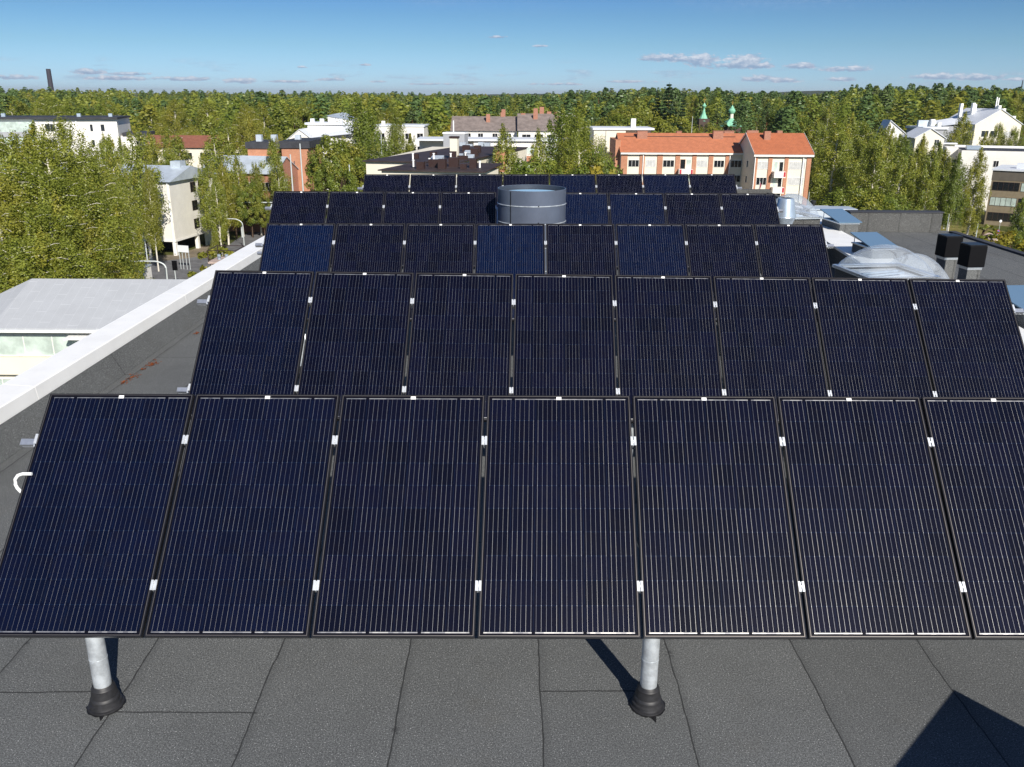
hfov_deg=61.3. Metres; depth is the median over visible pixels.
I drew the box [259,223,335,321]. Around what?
solar panel
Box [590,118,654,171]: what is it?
apartment building
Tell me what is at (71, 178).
birch tree
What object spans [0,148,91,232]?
birch tree
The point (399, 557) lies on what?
solar panel
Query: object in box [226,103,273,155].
birch tree
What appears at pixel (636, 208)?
solar panel
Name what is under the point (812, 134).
birch tree
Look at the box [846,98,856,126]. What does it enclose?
pine tree
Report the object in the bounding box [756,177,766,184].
window
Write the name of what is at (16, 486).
conduit
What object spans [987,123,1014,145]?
birch tree
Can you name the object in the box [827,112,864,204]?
birch tree
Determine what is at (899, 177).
birch tree
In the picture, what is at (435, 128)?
leafy tree
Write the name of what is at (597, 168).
maple tree
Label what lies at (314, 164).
leafy tree
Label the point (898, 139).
birch tree
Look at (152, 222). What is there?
birch tree
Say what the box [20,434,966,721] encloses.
mounting rack
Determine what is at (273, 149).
birch tree
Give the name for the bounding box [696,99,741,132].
church
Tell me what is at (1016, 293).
roof hatch
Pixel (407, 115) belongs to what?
leafy tree
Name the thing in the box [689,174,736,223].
solar panel
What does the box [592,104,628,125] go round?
leafy tree
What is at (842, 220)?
roof hatch
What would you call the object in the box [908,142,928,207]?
birch tree
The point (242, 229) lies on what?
street lamp
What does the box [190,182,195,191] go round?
window
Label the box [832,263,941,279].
dome skylight
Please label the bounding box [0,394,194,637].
solar panel
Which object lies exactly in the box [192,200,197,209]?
window
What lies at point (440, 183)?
solar panel
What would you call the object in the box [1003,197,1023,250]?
birch tree
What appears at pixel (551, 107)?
pine tree
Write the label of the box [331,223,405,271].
solar panel
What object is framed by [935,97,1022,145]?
apartment building
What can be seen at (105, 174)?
birch tree
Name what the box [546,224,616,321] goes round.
solar panel
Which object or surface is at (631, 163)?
window
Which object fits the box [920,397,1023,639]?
solar panel
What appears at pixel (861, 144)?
birch tree
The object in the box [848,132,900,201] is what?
birch tree
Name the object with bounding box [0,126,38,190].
birch tree
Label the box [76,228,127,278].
birch tree
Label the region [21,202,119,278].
birch tree
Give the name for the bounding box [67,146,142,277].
birch tree
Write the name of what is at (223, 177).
birch tree
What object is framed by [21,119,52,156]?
birch tree
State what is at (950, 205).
birch tree
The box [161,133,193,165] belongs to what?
birch tree
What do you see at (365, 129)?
birch tree
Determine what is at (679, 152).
apartment building
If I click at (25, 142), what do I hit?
birch tree
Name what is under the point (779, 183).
balcony door
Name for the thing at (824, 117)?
birch tree
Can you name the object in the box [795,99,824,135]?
leafy tree
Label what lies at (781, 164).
balcony door
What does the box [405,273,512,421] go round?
solar panel
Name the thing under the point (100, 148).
birch tree
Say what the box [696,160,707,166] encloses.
window
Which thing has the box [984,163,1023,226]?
office building
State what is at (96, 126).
apartment building
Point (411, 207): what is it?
solar panel
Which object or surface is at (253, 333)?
solar panel
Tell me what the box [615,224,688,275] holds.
solar panel
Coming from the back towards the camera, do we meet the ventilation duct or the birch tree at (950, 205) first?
the birch tree at (950, 205)
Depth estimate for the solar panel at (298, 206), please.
15.51 m
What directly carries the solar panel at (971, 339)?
attached to the mounting rack at (183, 390)
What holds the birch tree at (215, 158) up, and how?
on the ground
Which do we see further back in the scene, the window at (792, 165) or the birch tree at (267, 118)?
the birch tree at (267, 118)
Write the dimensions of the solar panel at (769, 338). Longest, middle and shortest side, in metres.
1.650 x 1.030 x 0.040 m
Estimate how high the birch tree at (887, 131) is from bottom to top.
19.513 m
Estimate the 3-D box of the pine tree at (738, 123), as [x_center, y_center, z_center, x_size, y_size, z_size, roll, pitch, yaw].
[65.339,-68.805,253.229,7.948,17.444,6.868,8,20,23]
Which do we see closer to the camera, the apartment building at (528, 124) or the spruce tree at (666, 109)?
the apartment building at (528, 124)
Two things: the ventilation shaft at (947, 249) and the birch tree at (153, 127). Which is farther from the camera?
the birch tree at (153, 127)
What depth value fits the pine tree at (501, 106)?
279.27 m
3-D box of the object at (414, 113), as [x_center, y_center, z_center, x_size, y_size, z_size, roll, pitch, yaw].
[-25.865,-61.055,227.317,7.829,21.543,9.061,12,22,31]
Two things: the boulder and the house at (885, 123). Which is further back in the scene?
the house at (885, 123)
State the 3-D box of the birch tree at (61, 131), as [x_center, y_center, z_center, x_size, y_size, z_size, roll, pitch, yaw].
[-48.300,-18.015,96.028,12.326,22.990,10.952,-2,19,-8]
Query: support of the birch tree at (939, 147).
on the ground
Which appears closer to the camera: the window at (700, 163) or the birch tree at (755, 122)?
the window at (700, 163)
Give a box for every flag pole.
[290,154,293,190]
[299,144,303,190]
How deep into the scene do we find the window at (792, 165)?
161.29 m
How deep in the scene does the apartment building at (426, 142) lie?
179.80 m
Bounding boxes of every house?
[147,135,263,167]
[874,119,904,137]
[902,127,946,205]
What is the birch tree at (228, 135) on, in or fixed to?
on the ground
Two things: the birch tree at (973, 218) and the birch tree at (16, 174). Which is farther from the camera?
the birch tree at (973, 218)
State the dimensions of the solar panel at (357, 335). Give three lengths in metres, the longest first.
1.650 x 1.030 x 0.041 m
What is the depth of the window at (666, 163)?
169.98 m
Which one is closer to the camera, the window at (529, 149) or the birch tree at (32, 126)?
the birch tree at (32, 126)
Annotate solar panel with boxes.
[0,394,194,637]
[144,394,339,637]
[188,270,314,416]
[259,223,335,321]
[269,191,328,222]
[297,271,413,420]
[311,395,484,638]
[326,191,384,264]
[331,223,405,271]
[363,174,409,222]
[383,192,439,267]
[403,223,474,321]
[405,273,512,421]
[409,174,455,222]
[440,192,495,267]
[456,174,501,223]
[475,224,544,321]
[478,395,640,638]
[503,174,548,185]
[512,274,616,395]
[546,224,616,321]
[550,174,595,192]
[565,192,608,223]
[596,174,642,223]
[608,193,665,268]
[614,275,722,422]
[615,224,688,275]
[632,396,805,638]
[642,174,689,223]
[664,193,722,268]
[685,224,760,321]
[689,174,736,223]
[712,276,827,424]
[720,193,779,267]
[754,224,831,318]
[776,396,971,639]
[810,277,933,398]
[908,278,1023,396]
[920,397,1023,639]
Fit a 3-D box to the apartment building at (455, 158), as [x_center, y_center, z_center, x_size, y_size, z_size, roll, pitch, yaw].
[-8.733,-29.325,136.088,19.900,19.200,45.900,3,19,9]
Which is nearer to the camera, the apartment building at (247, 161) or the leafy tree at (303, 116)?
the apartment building at (247, 161)
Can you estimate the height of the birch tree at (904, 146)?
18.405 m
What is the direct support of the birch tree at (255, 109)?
on the ground
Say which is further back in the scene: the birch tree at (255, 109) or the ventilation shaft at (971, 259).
the birch tree at (255, 109)
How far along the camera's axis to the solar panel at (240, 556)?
5.59 m
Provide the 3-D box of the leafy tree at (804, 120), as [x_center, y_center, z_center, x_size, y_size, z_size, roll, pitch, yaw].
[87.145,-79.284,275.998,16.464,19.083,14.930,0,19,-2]
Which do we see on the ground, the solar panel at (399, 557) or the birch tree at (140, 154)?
the birch tree at (140, 154)
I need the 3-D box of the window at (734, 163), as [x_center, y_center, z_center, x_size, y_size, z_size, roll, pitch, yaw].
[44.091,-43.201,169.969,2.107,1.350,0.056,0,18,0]
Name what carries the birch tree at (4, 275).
on the ground
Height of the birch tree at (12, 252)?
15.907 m
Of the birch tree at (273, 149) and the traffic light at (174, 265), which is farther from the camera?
the birch tree at (273, 149)
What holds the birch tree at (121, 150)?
on the ground
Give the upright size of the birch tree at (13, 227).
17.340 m
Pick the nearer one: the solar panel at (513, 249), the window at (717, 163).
the solar panel at (513, 249)
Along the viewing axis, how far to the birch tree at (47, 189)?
73.37 m
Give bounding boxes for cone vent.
[777,197,795,223]
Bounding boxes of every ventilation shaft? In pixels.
[934,233,962,278]
[957,242,987,278]
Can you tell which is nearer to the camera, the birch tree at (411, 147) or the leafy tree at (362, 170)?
the leafy tree at (362, 170)
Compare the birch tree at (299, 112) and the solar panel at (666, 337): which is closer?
the solar panel at (666, 337)
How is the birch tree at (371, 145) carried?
on the ground
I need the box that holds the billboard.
[177,245,190,269]
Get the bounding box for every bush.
[187,246,234,276]
[961,224,998,238]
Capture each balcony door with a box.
[680,159,685,168]
[772,178,775,186]
[774,162,777,170]
[777,178,781,186]
[779,162,783,170]
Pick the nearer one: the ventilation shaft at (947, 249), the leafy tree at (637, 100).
the ventilation shaft at (947, 249)
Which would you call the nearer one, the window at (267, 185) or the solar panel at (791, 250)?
the solar panel at (791, 250)
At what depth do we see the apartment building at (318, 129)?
226.63 m
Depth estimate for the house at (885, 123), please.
209.36 m
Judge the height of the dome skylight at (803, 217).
1.626 m
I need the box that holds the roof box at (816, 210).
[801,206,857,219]
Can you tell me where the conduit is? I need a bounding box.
[13,472,32,492]
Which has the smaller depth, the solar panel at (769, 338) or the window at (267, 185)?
the solar panel at (769, 338)
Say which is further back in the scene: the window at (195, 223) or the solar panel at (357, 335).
the window at (195, 223)
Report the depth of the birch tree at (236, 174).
154.69 m
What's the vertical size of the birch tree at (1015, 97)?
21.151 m
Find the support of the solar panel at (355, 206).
attached to the mounting rack at (496, 208)
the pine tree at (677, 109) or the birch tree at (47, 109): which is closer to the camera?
the birch tree at (47, 109)
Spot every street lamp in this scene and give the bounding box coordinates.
[130,260,167,278]
[227,218,244,244]
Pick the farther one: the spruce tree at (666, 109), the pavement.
the spruce tree at (666, 109)
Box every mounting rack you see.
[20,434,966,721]
[177,295,1023,502]
[255,240,833,377]
[257,204,782,273]
[357,185,741,189]
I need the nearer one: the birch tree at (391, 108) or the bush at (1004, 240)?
the bush at (1004, 240)
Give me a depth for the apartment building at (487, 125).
198.25 m
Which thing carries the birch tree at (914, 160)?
on the ground
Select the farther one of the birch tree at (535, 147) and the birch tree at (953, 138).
the birch tree at (953, 138)
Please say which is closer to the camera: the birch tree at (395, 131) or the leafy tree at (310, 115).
the birch tree at (395, 131)
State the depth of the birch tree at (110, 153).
114.31 m
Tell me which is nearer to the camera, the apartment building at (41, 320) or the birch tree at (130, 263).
the apartment building at (41, 320)
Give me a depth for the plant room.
162.16 m
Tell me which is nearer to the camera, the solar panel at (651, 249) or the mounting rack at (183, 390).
the mounting rack at (183, 390)
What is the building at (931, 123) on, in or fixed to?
on the ground
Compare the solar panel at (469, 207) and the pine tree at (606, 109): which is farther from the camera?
the pine tree at (606, 109)
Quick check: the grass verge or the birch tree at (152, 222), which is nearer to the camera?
the birch tree at (152, 222)
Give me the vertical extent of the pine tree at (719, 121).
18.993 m
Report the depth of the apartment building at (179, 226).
140.54 m
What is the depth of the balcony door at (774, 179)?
162.30 m
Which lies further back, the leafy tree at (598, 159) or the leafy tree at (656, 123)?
the leafy tree at (656, 123)
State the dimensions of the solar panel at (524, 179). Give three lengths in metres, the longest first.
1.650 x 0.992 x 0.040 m
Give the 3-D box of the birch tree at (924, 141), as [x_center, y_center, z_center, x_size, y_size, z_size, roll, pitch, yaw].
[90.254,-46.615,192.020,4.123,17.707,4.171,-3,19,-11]
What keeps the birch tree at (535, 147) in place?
on the ground
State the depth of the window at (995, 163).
194.77 m
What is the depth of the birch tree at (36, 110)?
297.22 m
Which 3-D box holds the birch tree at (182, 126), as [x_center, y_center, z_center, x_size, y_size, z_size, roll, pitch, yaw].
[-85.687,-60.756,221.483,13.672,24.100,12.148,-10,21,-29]
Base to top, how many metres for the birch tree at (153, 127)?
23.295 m
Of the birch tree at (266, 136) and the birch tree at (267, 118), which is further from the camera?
the birch tree at (267, 118)
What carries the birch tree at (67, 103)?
on the ground
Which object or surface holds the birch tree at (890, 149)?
on the ground
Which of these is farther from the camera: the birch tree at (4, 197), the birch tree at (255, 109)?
the birch tree at (255, 109)
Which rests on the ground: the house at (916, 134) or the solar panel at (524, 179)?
the house at (916, 134)
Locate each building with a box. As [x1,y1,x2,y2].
[0,113,154,169]
[0,245,244,384]
[61,160,219,255]
[201,155,298,232]
[245,134,323,190]
[288,118,358,175]
[327,112,359,140]
[362,136,527,190]
[374,121,428,153]
[415,121,554,173]
[450,109,516,136]
[517,107,556,136]
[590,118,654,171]
[609,116,744,186]
[738,130,814,204]
[905,119,948,141]
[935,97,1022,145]
[941,142,1023,211]
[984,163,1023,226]
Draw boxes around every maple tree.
[426,124,451,136]
[564,165,615,192]
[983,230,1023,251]
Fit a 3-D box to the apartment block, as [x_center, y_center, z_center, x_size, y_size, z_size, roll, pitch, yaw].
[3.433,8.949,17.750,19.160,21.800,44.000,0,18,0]
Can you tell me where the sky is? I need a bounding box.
[0,0,1023,94]
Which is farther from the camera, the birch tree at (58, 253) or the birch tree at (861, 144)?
the birch tree at (861, 144)
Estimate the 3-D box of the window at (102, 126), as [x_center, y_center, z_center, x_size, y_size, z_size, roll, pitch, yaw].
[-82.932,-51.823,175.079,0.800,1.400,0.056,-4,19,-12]
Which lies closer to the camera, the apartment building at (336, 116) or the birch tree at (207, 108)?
the apartment building at (336, 116)
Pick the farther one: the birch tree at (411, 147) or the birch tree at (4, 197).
the birch tree at (411, 147)
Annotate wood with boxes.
[0,82,1023,155]
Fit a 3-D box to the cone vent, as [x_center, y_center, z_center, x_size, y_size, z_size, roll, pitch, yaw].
[5.273,-2.649,16.925,0.480,1.940,0.480,0,18,0]
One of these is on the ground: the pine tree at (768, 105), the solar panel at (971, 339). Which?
the pine tree at (768, 105)
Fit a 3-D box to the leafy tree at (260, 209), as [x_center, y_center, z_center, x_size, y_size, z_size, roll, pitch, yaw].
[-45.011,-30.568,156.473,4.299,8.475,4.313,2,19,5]
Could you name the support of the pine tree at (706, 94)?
on the ground
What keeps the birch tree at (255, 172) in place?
on the ground
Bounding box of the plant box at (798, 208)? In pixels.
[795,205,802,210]
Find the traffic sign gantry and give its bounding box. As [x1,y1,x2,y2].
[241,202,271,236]
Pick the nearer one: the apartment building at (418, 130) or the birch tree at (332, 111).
the apartment building at (418, 130)
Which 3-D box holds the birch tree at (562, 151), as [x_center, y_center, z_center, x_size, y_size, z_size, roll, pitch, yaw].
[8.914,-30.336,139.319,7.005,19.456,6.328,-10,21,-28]
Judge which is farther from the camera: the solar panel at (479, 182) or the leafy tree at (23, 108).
the leafy tree at (23, 108)
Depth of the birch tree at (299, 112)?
304.73 m
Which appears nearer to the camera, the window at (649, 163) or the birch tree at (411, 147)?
the window at (649, 163)
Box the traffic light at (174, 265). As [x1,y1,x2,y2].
[172,261,177,278]
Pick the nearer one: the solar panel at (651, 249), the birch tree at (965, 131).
the solar panel at (651, 249)
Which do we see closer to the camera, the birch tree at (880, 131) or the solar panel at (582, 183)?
the solar panel at (582, 183)
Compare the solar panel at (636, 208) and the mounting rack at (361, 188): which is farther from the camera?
the mounting rack at (361, 188)
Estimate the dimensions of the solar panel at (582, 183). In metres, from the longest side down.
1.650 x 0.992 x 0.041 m
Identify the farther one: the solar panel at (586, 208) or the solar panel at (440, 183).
the solar panel at (440, 183)
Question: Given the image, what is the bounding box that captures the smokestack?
[46,69,53,93]
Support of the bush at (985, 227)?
on the grass verge
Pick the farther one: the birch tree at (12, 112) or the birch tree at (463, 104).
the birch tree at (463, 104)
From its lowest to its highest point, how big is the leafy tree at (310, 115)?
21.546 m
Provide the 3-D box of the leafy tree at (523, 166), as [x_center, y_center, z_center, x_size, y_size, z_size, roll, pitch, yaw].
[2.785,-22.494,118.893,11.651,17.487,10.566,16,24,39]
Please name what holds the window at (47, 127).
in the apartment building at (96, 126)
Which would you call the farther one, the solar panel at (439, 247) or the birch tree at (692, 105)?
the birch tree at (692, 105)
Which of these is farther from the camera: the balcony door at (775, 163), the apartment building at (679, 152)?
the apartment building at (679, 152)
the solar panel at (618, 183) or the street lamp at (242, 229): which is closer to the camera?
the solar panel at (618, 183)
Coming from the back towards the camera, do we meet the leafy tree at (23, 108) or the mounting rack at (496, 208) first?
the leafy tree at (23, 108)
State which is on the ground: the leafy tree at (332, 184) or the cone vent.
the leafy tree at (332, 184)
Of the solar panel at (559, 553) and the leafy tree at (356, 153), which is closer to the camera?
the solar panel at (559, 553)
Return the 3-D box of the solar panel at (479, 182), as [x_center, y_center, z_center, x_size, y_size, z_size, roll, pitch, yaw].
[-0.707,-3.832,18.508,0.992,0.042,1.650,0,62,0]
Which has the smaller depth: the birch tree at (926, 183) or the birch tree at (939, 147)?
the birch tree at (926, 183)
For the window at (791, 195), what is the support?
in the apartment building at (778, 162)
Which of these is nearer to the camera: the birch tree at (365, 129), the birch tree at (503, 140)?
the birch tree at (503, 140)
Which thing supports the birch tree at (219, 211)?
on the ground
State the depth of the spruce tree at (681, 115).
228.76 m
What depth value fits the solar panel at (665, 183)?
18.73 m
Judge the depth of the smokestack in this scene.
848.29 m
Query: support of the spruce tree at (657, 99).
on the ground
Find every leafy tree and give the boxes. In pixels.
[0,95,32,114]
[54,104,98,114]
[213,114,258,134]
[218,184,248,237]
[235,180,265,237]
[249,191,270,235]
[271,101,311,136]
[301,103,321,118]
[304,133,356,190]
[311,155,359,216]
[315,136,366,199]
[344,156,365,190]
[386,109,432,125]
[418,121,445,136]
[502,156,565,184]
[568,146,622,173]
[588,113,648,141]
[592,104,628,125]
[602,103,669,132]
[626,95,661,122]
[646,114,695,132]
[696,123,723,132]
[759,104,810,132]
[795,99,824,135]
[818,185,876,209]
[841,186,894,209]
[876,192,911,209]
[977,103,1006,111]
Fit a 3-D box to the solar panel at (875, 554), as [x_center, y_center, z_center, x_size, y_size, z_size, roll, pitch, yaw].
[2.331,0.831,5.670,1.030,0.041,1.650,0,62,0]
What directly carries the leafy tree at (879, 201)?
on the ground
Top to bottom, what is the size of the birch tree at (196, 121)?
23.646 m
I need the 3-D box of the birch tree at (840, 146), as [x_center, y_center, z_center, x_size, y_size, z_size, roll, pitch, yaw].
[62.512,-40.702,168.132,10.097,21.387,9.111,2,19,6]
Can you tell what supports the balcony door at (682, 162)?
in the apartment building at (679, 152)
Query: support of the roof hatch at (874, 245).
on the apartment block
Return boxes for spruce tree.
[653,93,660,116]
[659,82,678,128]
[675,98,685,132]
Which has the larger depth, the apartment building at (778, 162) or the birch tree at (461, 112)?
the birch tree at (461, 112)
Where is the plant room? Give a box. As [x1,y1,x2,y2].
[442,132,490,146]
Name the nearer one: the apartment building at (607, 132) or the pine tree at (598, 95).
the apartment building at (607, 132)
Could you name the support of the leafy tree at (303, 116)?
on the ground
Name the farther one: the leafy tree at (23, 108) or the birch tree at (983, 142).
the leafy tree at (23, 108)
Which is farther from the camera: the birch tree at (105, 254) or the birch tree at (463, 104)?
the birch tree at (463, 104)
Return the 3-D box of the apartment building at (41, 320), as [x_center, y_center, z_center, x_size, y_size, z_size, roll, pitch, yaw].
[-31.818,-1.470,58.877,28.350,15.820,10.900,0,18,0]
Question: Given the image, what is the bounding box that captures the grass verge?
[940,225,1010,241]
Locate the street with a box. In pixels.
[145,232,263,278]
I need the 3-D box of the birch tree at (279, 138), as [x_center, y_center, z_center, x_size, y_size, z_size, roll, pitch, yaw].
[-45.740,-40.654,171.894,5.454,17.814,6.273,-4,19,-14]
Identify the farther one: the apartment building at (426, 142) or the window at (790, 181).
the apartment building at (426, 142)
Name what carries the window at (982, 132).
in the apartment building at (984, 120)
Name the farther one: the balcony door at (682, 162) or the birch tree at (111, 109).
the birch tree at (111, 109)
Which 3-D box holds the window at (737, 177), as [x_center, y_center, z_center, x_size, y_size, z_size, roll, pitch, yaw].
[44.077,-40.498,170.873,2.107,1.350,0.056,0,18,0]
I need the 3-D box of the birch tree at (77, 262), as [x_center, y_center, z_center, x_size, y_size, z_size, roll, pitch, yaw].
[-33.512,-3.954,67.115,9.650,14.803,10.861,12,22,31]
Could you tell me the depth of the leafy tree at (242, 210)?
154.28 m
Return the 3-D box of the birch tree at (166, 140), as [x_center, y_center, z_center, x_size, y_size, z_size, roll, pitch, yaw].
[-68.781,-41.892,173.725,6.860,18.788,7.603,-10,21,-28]
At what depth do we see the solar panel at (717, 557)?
5.61 m
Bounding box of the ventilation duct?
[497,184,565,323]
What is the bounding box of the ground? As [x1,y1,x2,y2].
[134,91,1023,256]
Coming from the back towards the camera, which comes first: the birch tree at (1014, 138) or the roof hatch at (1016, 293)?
the birch tree at (1014, 138)
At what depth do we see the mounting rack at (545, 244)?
12.40 m
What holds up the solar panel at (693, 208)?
attached to the mounting rack at (496, 208)
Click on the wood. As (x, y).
(874, 101)
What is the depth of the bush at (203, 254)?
115.85 m
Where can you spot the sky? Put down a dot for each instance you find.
(428, 47)
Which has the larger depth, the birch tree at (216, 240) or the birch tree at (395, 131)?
the birch tree at (395, 131)
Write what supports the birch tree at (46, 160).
on the ground
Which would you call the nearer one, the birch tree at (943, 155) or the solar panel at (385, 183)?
the solar panel at (385, 183)
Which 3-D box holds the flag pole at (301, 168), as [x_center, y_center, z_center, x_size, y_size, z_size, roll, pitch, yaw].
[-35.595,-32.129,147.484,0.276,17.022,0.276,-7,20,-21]
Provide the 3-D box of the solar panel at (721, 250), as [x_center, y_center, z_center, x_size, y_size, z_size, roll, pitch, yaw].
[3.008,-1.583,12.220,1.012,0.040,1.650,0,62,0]
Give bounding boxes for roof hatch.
[820,209,861,238]
[850,232,898,258]
[1007,285,1023,328]
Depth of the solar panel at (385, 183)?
18.77 m
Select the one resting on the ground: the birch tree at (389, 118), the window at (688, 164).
the birch tree at (389, 118)
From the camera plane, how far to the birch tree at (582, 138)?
128.01 m
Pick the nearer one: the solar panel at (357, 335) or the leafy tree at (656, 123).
the solar panel at (357, 335)
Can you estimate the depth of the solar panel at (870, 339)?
8.53 m
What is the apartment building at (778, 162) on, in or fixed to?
on the ground
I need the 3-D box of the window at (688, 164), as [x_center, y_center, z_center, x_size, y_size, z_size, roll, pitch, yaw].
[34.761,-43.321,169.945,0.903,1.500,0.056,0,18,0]
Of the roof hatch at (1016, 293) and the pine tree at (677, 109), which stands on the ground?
the pine tree at (677, 109)
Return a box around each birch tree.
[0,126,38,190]
[0,134,82,194]
[0,135,7,175]
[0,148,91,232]
[0,167,77,247]
[0,203,66,266]
[0,233,67,290]
[0,257,19,290]
[0,262,45,292]
[1,198,115,278]
[5,104,22,114]
[5,234,95,278]
[6,162,123,259]
[18,137,136,278]
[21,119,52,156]
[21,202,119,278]
[22,164,134,276]
[29,95,68,114]
[30,100,44,114]
[31,237,134,278]
[36,113,144,268]
[63,100,73,114]
[64,177,154,278]
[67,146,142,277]
[67,209,137,278]
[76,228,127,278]
[83,157,146,278]
[92,202,145,278]
[96,103,109,114]
[97,132,123,169]
[100,133,143,259]
[104,101,120,114]
[116,135,127,164]
[118,166,145,276]
[119,124,169,262]
[134,129,165,164]
[136,99,165,134]
[141,164,163,271]
[151,97,201,134]
[155,128,182,163]
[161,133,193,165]
[193,153,224,249]
[194,99,216,131]
[195,98,225,134]
[198,129,239,185]
[206,171,228,255]
[208,232,222,264]
[211,162,242,244]
[212,119,247,155]
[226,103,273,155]
[229,156,251,236]
[248,161,269,235]
[250,101,283,137]
[252,99,273,131]
[259,138,294,190]
[263,130,270,139]
[267,153,289,199]
[274,134,283,155]
[292,103,308,130]
[325,105,337,121]
[338,98,393,167]
[362,133,386,162]
[375,108,394,124]
[376,100,402,123]
[384,110,408,156]
[402,134,416,152]
[449,108,468,122]
[456,100,468,111]
[490,123,519,182]
[528,128,557,181]
[539,102,584,184]
[553,106,610,173]
[553,133,571,172]
[686,97,697,131]
[752,104,761,130]
[807,117,829,203]
[807,118,861,205]
[808,127,833,205]
[817,102,837,151]
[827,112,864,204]
[839,122,876,198]
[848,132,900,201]
[862,125,889,162]
[864,133,902,196]
[872,122,896,188]
[879,134,902,189]
[881,153,916,209]
[891,133,915,190]
[896,144,934,209]
[906,147,947,209]
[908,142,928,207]
[914,97,931,119]
[914,133,928,187]
[925,100,942,124]
[926,149,956,228]
[929,140,946,194]
[939,151,970,230]
[943,111,974,145]
[944,127,962,145]
[958,146,991,234]
[977,132,990,145]
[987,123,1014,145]
[999,125,1023,145]
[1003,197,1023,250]
[1004,90,1023,136]
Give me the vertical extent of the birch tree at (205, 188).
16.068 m
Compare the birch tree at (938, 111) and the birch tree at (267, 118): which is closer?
the birch tree at (267, 118)
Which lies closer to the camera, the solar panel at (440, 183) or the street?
the solar panel at (440, 183)
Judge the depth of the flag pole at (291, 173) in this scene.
144.28 m
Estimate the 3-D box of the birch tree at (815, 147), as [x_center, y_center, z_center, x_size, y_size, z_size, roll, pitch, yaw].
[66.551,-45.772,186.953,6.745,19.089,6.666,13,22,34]
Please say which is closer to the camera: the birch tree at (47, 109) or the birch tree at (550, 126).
the birch tree at (550, 126)
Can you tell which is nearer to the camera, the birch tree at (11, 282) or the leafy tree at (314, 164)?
the birch tree at (11, 282)
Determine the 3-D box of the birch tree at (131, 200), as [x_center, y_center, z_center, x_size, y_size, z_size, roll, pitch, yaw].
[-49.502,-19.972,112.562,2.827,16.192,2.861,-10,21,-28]
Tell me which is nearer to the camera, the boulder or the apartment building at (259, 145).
the boulder
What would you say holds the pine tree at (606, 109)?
on the ground
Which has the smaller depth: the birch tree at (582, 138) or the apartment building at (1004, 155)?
the birch tree at (582, 138)
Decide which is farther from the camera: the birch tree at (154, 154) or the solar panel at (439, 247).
the birch tree at (154, 154)
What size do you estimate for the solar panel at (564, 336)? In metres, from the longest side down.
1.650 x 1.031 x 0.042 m
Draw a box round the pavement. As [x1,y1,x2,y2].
[143,242,224,262]
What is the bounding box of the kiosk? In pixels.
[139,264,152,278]
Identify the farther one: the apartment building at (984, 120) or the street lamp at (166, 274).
the apartment building at (984, 120)
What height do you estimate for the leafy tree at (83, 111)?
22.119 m
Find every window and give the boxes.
[44,124,54,131]
[100,124,104,130]
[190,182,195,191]
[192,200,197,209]
[194,218,199,228]
[263,183,271,190]
[527,147,534,154]
[628,160,638,166]
[645,160,655,166]
[663,160,673,166]
[686,159,690,166]
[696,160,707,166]
[714,160,723,166]
[731,160,741,166]
[735,175,740,181]
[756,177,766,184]
[757,162,767,168]
[786,193,801,200]
[787,177,803,184]
[789,162,805,169]
[981,131,988,136]
[993,161,998,166]
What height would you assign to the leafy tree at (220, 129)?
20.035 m
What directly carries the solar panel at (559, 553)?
attached to the mounting rack at (108, 698)
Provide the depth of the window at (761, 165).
161.33 m
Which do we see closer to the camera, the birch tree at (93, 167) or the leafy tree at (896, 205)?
the birch tree at (93, 167)
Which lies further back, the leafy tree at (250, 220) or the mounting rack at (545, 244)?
the leafy tree at (250, 220)
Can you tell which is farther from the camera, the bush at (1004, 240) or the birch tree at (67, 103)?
the birch tree at (67, 103)
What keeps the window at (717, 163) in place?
in the apartment building at (679, 152)
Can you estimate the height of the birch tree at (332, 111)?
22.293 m
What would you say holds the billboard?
on the street
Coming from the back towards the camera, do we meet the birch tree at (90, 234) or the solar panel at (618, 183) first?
the birch tree at (90, 234)
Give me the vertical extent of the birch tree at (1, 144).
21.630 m
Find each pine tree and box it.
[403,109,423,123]
[426,112,436,125]
[493,100,508,115]
[545,105,559,117]
[589,98,599,120]
[594,91,603,116]
[595,105,611,121]
[668,100,683,130]
[699,93,711,118]
[706,113,726,130]
[728,118,745,132]
[758,102,772,131]
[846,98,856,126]
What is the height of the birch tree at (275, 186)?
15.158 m
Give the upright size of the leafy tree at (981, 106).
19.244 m
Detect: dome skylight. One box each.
[793,211,822,223]
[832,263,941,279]
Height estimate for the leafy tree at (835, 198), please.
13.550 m
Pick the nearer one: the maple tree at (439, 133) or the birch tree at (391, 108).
the maple tree at (439, 133)
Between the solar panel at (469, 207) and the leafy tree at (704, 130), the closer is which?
the solar panel at (469, 207)
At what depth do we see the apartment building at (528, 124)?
196.94 m
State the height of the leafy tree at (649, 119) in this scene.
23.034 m
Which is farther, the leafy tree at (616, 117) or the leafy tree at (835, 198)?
the leafy tree at (616, 117)
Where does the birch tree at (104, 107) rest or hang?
on the ground
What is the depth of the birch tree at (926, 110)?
312.88 m
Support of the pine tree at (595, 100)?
on the ground
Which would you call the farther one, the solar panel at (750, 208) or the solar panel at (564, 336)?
the solar panel at (750, 208)
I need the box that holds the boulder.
[983,232,997,240]
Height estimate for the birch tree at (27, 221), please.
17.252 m
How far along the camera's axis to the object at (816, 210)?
26.63 m
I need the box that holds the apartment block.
[0,189,1023,766]

